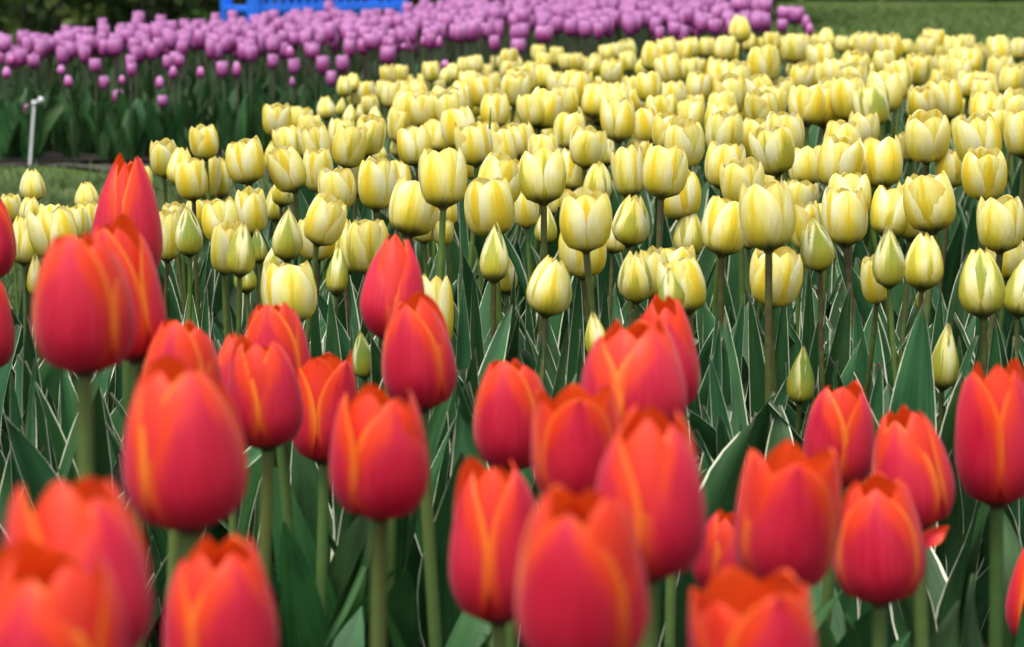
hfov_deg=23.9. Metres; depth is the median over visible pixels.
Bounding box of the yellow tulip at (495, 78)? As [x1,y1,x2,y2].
[485,72,510,108]
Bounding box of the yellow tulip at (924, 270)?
[874,232,943,392]
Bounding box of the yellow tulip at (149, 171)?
[144,166,173,265]
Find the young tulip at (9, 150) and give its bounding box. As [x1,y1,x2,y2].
[0,104,32,161]
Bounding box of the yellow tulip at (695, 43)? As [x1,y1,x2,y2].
[682,36,699,56]
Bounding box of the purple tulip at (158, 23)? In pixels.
[151,21,163,82]
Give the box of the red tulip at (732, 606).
[689,564,816,646]
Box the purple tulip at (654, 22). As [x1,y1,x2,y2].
[650,17,659,41]
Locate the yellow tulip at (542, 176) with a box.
[501,148,565,382]
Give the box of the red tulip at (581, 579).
[515,483,648,646]
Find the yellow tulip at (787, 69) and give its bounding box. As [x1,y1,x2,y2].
[786,63,792,112]
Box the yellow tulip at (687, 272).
[656,257,787,463]
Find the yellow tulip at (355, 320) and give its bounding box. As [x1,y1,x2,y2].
[322,218,370,361]
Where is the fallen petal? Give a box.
[923,526,948,549]
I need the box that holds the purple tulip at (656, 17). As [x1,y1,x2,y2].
[652,15,661,25]
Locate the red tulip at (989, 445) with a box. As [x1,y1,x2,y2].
[913,358,1023,646]
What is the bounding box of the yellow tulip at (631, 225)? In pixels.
[583,194,649,360]
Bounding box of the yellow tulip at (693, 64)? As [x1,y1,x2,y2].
[680,56,707,157]
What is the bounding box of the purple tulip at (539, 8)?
[534,5,546,15]
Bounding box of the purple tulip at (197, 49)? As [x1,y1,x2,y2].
[193,35,210,108]
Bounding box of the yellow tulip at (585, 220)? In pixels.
[559,187,611,385]
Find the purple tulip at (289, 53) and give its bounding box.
[272,45,293,103]
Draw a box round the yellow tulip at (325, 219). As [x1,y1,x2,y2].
[304,192,377,389]
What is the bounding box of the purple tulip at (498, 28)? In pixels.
[494,21,503,55]
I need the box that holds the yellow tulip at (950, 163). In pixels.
[914,149,961,326]
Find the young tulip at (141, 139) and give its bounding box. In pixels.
[132,96,148,156]
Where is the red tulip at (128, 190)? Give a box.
[91,153,162,646]
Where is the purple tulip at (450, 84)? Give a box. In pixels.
[436,30,452,87]
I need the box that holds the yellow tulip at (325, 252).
[298,218,335,357]
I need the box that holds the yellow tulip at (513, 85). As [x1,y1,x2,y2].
[500,72,529,122]
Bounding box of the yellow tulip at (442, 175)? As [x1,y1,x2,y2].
[418,147,470,429]
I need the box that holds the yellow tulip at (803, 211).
[788,200,829,405]
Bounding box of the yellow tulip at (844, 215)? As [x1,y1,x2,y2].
[801,186,867,389]
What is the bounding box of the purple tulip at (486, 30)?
[480,22,492,63]
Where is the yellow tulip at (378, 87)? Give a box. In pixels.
[372,79,388,155]
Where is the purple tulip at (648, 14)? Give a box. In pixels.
[645,10,653,40]
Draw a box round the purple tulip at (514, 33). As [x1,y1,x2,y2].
[513,25,519,55]
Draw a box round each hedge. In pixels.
[0,0,822,50]
[785,0,1007,1]
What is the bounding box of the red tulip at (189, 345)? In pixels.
[141,319,221,608]
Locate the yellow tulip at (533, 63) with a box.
[526,61,537,69]
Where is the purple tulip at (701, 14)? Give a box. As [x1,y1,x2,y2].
[693,12,706,56]
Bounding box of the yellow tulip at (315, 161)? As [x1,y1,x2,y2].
[303,147,363,292]
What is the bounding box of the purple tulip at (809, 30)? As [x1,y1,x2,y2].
[806,23,813,37]
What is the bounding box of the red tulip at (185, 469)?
[122,353,247,565]
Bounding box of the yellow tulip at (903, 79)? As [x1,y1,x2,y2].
[890,71,921,175]
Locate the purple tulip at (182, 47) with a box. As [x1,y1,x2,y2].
[171,40,187,96]
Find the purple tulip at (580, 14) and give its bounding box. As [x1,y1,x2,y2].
[578,13,582,52]
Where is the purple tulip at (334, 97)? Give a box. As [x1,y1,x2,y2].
[318,48,345,102]
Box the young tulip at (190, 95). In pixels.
[186,86,210,125]
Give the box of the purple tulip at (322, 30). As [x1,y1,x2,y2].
[316,27,335,94]
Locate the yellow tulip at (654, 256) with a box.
[639,246,748,400]
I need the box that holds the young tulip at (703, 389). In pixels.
[698,337,731,419]
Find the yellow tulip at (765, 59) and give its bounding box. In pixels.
[747,44,779,80]
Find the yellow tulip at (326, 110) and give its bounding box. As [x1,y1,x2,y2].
[317,95,335,130]
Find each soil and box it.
[0,70,785,161]
[0,328,988,646]
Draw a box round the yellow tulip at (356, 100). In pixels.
[347,91,360,111]
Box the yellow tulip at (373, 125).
[356,113,385,220]
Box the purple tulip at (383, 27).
[371,24,387,81]
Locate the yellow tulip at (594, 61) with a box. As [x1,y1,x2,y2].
[585,52,602,127]
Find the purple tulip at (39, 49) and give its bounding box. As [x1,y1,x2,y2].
[32,43,57,99]
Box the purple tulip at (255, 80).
[228,53,257,95]
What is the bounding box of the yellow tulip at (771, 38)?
[763,32,780,50]
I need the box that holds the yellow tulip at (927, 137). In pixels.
[864,108,950,330]
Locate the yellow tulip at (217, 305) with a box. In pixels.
[164,199,233,319]
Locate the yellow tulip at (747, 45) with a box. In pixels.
[742,33,756,52]
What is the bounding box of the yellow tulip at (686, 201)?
[639,169,700,319]
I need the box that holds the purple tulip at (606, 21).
[599,15,611,45]
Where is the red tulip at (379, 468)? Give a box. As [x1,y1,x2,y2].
[329,383,428,646]
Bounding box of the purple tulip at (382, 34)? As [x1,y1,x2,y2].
[376,30,385,65]
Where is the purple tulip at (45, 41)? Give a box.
[37,38,77,100]
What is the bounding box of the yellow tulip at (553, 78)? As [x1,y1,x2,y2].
[546,70,563,90]
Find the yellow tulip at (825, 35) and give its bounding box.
[816,27,834,47]
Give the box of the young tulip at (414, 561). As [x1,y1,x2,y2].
[329,417,455,637]
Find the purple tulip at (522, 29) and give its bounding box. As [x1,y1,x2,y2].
[516,22,528,62]
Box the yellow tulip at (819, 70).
[814,60,822,144]
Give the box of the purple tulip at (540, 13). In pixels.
[535,11,545,25]
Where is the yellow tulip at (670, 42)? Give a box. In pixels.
[656,36,677,54]
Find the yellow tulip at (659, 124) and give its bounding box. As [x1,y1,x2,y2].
[652,112,708,248]
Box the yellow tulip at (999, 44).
[986,35,1011,173]
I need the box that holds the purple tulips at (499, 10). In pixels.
[0,0,761,97]
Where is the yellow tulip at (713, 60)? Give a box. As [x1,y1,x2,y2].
[705,56,726,72]
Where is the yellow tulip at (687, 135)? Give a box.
[633,116,715,355]
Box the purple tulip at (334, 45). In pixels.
[326,32,337,87]
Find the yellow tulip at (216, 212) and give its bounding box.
[201,196,239,337]
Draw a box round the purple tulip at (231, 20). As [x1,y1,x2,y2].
[228,17,237,81]
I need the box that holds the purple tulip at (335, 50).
[333,36,338,99]
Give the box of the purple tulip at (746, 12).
[740,10,750,53]
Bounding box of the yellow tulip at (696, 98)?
[686,94,708,259]
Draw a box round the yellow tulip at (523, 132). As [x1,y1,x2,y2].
[506,121,533,246]
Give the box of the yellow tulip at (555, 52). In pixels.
[549,46,563,71]
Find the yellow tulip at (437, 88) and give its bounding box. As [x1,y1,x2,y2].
[433,85,441,92]
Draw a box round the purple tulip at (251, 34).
[238,30,258,108]
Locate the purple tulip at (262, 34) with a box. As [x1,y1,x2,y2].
[258,33,270,98]
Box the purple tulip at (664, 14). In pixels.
[660,9,672,36]
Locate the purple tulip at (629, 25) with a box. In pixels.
[624,16,634,37]
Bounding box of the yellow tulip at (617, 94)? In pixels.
[599,87,628,260]
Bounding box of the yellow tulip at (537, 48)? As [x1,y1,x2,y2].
[531,44,546,89]
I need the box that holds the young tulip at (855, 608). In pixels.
[817,394,871,623]
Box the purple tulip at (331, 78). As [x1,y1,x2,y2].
[307,70,336,106]
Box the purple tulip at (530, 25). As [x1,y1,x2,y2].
[527,15,534,61]
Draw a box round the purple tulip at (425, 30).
[422,27,440,72]
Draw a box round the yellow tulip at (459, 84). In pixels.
[452,80,474,110]
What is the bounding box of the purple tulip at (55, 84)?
[30,36,56,97]
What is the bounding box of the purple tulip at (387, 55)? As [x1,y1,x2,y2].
[380,45,395,64]
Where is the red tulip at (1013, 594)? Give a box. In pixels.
[1002,512,1023,646]
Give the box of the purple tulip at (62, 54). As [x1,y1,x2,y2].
[28,45,74,104]
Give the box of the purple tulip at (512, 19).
[508,14,516,27]
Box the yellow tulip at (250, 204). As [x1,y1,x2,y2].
[212,186,266,346]
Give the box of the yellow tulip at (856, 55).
[819,49,880,186]
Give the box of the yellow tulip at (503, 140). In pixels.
[475,126,535,314]
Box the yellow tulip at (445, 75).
[440,67,451,88]
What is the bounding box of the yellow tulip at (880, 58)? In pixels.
[873,49,895,139]
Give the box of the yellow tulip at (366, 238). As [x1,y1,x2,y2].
[346,218,387,338]
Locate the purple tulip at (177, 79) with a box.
[174,49,192,86]
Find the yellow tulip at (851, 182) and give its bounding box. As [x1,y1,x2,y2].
[775,172,906,371]
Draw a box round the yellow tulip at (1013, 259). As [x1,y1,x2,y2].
[987,240,1023,369]
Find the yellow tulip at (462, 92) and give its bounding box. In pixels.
[439,86,476,259]
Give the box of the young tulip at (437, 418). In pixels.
[220,395,451,578]
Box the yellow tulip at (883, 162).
[814,135,902,319]
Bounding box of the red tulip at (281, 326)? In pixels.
[245,300,395,646]
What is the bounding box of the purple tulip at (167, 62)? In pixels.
[146,54,175,137]
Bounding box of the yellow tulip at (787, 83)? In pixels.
[772,77,817,148]
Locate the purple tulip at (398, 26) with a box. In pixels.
[396,25,409,74]
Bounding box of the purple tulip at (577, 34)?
[574,19,579,51]
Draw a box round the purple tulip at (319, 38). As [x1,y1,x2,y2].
[312,32,323,101]
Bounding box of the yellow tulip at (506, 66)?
[499,59,517,78]
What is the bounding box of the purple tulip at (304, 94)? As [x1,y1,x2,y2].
[302,41,321,120]
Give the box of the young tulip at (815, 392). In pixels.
[811,384,889,415]
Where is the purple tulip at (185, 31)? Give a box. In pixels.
[180,29,195,88]
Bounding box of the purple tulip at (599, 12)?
[595,9,602,44]
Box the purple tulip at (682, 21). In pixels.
[680,14,685,79]
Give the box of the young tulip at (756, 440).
[748,377,787,457]
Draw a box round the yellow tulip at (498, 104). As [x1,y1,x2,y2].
[455,92,509,240]
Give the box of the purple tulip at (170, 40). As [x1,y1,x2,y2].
[164,30,189,97]
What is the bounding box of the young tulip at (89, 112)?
[79,100,93,153]
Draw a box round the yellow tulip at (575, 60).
[567,52,583,69]
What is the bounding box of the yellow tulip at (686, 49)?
[676,40,693,80]
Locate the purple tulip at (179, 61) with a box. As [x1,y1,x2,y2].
[172,55,186,146]
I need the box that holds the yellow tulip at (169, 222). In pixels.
[143,209,179,364]
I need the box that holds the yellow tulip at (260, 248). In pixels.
[252,228,304,327]
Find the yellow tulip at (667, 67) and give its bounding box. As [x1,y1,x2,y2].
[654,52,704,137]
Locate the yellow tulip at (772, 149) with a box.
[747,124,795,331]
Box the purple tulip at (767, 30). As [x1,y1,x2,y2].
[762,17,770,32]
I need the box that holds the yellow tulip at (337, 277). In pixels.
[326,241,347,317]
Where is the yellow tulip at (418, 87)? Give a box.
[372,82,427,156]
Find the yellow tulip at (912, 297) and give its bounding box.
[861,285,924,338]
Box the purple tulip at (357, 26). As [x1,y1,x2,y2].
[354,22,363,75]
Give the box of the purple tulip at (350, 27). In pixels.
[342,23,362,81]
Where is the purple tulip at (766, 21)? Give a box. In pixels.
[760,12,769,32]
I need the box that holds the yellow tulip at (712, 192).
[708,175,781,277]
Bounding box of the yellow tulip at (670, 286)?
[658,267,731,646]
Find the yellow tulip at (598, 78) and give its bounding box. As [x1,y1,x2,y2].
[595,76,601,81]
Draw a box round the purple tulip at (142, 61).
[133,57,145,84]
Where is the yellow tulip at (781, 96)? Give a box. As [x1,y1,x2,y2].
[759,86,787,111]
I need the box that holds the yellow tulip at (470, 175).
[453,164,516,291]
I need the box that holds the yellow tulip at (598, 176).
[568,161,627,338]
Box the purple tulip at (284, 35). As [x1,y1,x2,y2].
[261,29,293,103]
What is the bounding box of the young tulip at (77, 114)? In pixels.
[52,96,81,148]
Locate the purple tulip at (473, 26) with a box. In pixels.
[467,20,479,55]
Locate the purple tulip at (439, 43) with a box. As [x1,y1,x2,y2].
[436,36,442,62]
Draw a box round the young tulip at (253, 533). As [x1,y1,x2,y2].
[109,392,260,549]
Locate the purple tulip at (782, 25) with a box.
[777,18,787,55]
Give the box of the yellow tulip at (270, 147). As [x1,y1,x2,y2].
[252,140,279,241]
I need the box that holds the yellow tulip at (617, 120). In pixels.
[594,97,634,286]
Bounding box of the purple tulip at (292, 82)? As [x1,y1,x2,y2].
[290,77,294,107]
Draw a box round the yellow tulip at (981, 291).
[951,247,1005,631]
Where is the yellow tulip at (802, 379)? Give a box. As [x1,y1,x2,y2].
[688,292,862,464]
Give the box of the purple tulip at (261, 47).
[254,35,264,97]
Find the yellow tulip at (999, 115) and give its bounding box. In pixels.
[966,107,1007,320]
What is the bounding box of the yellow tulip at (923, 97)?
[907,84,964,252]
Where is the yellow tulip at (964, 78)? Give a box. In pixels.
[957,69,974,115]
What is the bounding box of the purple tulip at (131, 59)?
[126,54,135,104]
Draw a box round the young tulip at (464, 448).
[415,406,488,646]
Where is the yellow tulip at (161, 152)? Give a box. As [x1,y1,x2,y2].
[149,138,199,296]
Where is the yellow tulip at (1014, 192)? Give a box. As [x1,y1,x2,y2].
[960,70,1020,208]
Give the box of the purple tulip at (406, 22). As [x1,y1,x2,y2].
[404,20,412,74]
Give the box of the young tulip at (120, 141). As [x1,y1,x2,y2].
[104,108,128,162]
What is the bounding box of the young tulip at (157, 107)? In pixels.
[154,86,171,112]
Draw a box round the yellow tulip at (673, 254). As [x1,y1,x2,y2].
[664,244,695,261]
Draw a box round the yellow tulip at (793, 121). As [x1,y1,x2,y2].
[745,111,854,302]
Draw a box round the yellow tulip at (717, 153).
[625,141,757,351]
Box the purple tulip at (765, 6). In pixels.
[758,0,771,36]
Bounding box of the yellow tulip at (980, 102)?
[956,91,1004,264]
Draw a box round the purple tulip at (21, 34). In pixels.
[17,30,28,95]
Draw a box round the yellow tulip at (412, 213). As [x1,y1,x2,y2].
[319,177,437,360]
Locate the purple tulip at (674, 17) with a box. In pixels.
[667,13,679,39]
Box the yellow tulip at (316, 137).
[298,122,332,265]
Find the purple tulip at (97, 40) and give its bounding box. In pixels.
[94,35,103,91]
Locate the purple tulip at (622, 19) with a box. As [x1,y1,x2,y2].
[621,13,632,76]
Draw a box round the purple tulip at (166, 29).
[162,27,172,85]
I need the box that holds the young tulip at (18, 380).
[1,355,123,498]
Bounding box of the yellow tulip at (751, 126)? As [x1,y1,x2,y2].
[700,118,765,321]
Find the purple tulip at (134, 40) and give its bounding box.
[128,36,140,92]
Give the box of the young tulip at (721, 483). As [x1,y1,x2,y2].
[657,408,755,646]
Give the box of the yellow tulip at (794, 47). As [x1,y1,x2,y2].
[783,32,809,146]
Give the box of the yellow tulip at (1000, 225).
[951,194,1023,358]
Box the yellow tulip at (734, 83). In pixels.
[705,72,747,209]
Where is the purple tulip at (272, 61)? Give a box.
[257,53,286,144]
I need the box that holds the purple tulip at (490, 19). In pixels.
[488,17,494,59]
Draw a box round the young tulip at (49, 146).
[44,90,55,151]
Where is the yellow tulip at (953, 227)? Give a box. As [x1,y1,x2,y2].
[947,114,965,246]
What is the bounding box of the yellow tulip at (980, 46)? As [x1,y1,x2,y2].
[971,42,987,62]
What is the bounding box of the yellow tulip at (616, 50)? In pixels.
[611,43,625,75]
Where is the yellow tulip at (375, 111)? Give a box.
[357,104,413,221]
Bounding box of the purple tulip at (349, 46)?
[338,38,355,100]
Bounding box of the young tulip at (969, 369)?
[956,347,973,378]
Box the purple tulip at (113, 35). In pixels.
[108,33,121,87]
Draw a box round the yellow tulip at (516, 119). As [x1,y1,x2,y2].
[507,111,520,125]
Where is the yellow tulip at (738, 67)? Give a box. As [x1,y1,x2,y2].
[697,59,751,189]
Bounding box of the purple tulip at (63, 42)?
[61,40,71,75]
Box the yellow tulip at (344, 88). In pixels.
[322,75,351,167]
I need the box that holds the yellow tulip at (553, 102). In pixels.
[518,86,562,257]
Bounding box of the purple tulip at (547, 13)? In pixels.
[543,11,562,71]
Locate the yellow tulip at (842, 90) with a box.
[830,73,875,253]
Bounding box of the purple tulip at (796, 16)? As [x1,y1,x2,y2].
[789,6,803,33]
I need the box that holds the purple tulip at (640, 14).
[626,10,645,76]
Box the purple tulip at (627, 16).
[626,15,635,75]
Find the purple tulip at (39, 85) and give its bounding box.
[15,51,43,96]
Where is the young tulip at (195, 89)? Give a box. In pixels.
[193,79,198,96]
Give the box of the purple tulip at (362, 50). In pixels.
[357,38,368,81]
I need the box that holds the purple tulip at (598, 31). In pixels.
[593,22,603,52]
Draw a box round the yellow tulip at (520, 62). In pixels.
[518,55,523,66]
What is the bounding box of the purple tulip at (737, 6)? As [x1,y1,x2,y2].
[731,0,749,12]
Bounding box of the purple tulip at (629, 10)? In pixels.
[620,6,634,82]
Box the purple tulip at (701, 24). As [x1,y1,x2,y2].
[684,15,706,83]
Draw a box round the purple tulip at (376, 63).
[371,31,381,105]
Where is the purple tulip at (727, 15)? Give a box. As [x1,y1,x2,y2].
[722,12,734,36]
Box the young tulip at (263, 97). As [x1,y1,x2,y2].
[242,91,264,137]
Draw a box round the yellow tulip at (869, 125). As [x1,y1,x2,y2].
[836,109,879,267]
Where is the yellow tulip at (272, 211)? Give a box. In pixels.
[260,188,297,269]
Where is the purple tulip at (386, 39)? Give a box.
[383,35,395,46]
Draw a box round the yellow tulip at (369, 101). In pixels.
[361,93,378,155]
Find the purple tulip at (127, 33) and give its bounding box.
[122,28,133,94]
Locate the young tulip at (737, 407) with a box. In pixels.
[716,314,747,456]
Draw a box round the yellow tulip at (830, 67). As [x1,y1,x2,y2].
[823,58,846,77]
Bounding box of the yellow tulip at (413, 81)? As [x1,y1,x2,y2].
[409,78,416,84]
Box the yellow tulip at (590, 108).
[581,84,612,180]
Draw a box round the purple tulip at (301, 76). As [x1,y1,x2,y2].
[298,22,328,89]
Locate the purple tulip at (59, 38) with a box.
[43,35,63,90]
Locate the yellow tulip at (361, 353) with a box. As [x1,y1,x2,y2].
[329,325,384,509]
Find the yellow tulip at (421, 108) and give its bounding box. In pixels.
[408,90,467,213]
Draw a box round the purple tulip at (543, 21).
[537,16,548,43]
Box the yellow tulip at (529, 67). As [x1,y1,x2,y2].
[513,62,536,90]
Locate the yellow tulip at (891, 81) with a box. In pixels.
[866,70,905,258]
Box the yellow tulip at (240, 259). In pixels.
[226,221,291,469]
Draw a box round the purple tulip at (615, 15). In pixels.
[609,11,619,42]
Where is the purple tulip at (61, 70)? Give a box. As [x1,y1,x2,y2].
[55,65,77,161]
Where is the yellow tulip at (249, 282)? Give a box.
[234,269,344,352]
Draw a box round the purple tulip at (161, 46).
[153,37,166,90]
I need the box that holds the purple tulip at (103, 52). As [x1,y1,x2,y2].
[86,39,108,93]
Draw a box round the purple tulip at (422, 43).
[420,36,425,61]
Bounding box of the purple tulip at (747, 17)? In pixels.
[740,16,748,61]
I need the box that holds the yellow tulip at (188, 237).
[174,206,208,335]
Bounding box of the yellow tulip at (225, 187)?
[216,157,271,331]
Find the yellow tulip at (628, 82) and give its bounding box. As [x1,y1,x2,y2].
[621,76,635,147]
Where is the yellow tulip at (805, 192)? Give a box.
[759,179,841,347]
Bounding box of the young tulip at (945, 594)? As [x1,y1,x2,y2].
[870,408,989,646]
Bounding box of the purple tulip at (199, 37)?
[187,28,209,105]
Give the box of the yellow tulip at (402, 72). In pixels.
[395,64,408,80]
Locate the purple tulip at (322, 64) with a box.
[308,55,329,101]
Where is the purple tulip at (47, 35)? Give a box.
[41,34,51,88]
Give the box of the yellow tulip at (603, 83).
[583,80,608,130]
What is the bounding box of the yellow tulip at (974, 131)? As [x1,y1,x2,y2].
[932,112,1001,331]
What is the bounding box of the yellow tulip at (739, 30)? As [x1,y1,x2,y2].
[728,14,750,61]
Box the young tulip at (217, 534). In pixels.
[105,422,260,621]
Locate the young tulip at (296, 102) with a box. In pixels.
[276,94,316,114]
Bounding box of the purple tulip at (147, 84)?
[137,40,154,99]
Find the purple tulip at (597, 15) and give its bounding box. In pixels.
[590,14,598,54]
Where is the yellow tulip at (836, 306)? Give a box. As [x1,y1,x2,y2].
[799,203,846,341]
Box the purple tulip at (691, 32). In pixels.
[689,26,712,89]
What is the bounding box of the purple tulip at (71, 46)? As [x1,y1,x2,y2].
[57,42,77,102]
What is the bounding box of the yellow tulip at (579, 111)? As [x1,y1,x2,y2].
[577,105,586,125]
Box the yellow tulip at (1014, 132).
[998,109,1023,370]
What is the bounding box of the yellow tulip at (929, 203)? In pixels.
[839,170,975,405]
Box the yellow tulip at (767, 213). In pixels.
[702,180,795,465]
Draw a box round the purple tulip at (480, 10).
[476,9,487,62]
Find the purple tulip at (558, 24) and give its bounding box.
[552,15,564,72]
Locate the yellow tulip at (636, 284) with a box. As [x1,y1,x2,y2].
[618,251,654,322]
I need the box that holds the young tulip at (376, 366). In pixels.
[359,334,381,390]
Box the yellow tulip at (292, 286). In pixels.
[212,260,317,629]
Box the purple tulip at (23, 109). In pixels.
[17,96,40,151]
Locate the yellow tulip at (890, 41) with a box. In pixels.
[875,32,903,126]
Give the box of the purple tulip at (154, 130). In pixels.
[146,94,167,142]
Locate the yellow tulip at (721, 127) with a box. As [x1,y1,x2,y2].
[696,110,752,319]
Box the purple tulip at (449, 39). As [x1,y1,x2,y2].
[448,31,451,63]
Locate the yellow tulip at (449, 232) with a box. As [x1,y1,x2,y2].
[431,220,455,361]
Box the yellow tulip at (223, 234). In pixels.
[211,219,256,340]
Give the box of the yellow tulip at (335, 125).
[314,117,354,222]
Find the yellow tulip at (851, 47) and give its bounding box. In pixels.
[848,35,853,50]
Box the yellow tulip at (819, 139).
[811,64,821,145]
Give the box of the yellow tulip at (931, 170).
[906,85,934,174]
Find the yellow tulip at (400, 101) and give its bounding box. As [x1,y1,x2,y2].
[387,90,417,252]
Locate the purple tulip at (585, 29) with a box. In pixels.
[579,20,599,75]
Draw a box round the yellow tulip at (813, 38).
[810,33,817,44]
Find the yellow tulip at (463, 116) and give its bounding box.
[436,106,514,296]
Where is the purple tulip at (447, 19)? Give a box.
[441,12,453,59]
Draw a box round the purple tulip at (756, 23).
[751,14,762,46]
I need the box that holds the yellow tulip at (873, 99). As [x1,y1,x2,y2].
[820,83,889,256]
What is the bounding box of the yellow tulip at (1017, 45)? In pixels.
[1010,37,1023,175]
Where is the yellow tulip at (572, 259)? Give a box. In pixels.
[520,232,609,386]
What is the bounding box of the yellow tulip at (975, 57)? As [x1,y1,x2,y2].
[960,48,982,118]
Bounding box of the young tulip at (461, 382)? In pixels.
[456,367,699,459]
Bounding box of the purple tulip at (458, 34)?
[450,24,467,58]
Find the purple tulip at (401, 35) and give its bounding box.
[397,27,406,64]
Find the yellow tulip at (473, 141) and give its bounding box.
[454,122,524,333]
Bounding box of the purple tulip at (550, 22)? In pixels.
[549,20,554,67]
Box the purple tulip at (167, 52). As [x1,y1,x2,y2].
[164,47,169,55]
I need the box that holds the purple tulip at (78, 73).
[64,39,82,85]
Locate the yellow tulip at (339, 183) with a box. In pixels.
[318,167,356,360]
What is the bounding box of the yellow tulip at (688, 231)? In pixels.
[673,213,713,380]
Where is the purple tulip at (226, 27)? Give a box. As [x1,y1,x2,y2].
[220,24,231,82]
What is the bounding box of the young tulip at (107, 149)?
[94,103,115,162]
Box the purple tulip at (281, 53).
[265,42,289,104]
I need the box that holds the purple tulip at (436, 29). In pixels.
[430,24,447,85]
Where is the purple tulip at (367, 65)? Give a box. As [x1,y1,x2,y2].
[366,54,368,76]
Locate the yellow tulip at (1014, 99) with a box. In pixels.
[956,87,1023,241]
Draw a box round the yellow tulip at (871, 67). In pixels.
[869,62,873,73]
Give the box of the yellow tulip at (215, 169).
[201,156,246,200]
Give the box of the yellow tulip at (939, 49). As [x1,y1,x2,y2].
[935,44,943,59]
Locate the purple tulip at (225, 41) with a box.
[220,36,240,100]
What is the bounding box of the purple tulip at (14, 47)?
[12,45,37,88]
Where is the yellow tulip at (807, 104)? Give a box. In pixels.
[783,84,827,275]
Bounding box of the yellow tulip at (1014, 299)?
[954,259,1023,531]
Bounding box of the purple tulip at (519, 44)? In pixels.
[511,38,525,54]
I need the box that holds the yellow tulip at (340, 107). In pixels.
[336,98,357,167]
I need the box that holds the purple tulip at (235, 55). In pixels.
[232,51,269,89]
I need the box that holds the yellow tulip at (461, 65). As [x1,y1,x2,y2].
[457,57,466,72]
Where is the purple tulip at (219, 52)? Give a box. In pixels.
[212,42,222,148]
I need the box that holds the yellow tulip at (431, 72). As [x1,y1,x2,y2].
[422,61,439,90]
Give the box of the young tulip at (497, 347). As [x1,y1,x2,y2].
[370,304,512,644]
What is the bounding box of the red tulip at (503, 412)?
[473,359,545,646]
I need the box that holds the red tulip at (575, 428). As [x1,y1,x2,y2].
[531,383,619,497]
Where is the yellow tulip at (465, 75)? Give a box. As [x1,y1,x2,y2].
[455,70,480,149]
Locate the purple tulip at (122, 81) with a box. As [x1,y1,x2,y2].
[119,75,134,161]
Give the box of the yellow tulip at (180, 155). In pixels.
[166,147,190,305]
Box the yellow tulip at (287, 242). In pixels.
[272,207,302,263]
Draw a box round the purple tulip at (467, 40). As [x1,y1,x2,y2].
[462,22,469,55]
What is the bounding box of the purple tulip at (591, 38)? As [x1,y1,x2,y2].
[585,10,594,53]
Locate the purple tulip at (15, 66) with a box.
[0,51,17,101]
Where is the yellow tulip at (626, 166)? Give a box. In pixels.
[597,145,653,316]
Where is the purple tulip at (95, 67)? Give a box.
[80,58,110,161]
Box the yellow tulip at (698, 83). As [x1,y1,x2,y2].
[685,71,711,171]
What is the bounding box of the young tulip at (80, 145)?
[77,94,97,150]
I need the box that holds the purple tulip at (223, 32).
[210,28,228,105]
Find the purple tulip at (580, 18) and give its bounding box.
[570,16,582,69]
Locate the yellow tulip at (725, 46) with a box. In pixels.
[714,35,736,60]
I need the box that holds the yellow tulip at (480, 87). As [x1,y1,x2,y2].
[468,74,515,245]
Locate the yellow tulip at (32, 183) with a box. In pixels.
[19,168,45,344]
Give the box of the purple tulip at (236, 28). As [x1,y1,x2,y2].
[219,23,241,86]
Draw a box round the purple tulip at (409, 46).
[406,35,416,71]
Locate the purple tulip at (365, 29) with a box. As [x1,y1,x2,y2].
[359,25,371,80]
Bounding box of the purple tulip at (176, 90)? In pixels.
[157,51,182,105]
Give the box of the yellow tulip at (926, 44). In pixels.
[916,34,935,56]
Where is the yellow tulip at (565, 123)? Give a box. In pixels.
[524,111,585,268]
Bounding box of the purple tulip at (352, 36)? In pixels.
[345,31,356,72]
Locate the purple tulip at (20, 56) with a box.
[11,48,49,107]
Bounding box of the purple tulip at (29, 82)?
[28,55,46,93]
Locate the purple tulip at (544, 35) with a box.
[535,25,553,44]
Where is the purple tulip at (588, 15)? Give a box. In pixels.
[583,10,593,57]
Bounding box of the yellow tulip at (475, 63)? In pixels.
[466,54,483,72]
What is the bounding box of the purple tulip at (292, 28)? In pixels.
[288,25,300,90]
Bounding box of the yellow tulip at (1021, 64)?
[1006,62,1023,206]
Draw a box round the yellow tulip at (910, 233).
[835,182,925,388]
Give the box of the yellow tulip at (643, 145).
[626,138,652,250]
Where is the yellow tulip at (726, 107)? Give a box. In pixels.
[691,101,738,250]
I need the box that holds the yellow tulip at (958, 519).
[787,322,976,577]
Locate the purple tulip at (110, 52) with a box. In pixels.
[90,37,116,100]
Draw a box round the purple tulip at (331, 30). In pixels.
[322,21,336,98]
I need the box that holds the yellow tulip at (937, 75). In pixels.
[919,69,945,165]
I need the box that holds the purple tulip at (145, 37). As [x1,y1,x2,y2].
[140,34,149,76]
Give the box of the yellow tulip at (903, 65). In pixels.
[883,58,913,189]
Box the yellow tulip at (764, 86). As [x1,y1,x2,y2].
[762,84,784,89]
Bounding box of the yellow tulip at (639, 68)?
[635,57,648,74]
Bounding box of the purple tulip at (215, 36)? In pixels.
[210,34,248,111]
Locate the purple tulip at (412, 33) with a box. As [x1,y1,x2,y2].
[407,23,419,78]
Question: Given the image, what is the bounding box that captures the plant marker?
[28,97,43,164]
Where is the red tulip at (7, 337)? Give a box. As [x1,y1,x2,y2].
[0,280,14,485]
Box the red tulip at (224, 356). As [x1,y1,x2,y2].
[217,332,241,537]
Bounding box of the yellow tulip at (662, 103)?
[625,94,698,258]
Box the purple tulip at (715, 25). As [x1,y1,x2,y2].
[706,18,722,102]
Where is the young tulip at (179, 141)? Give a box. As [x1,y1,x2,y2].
[158,102,187,149]
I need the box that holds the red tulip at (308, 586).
[257,349,371,646]
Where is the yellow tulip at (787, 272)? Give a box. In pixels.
[746,247,818,423]

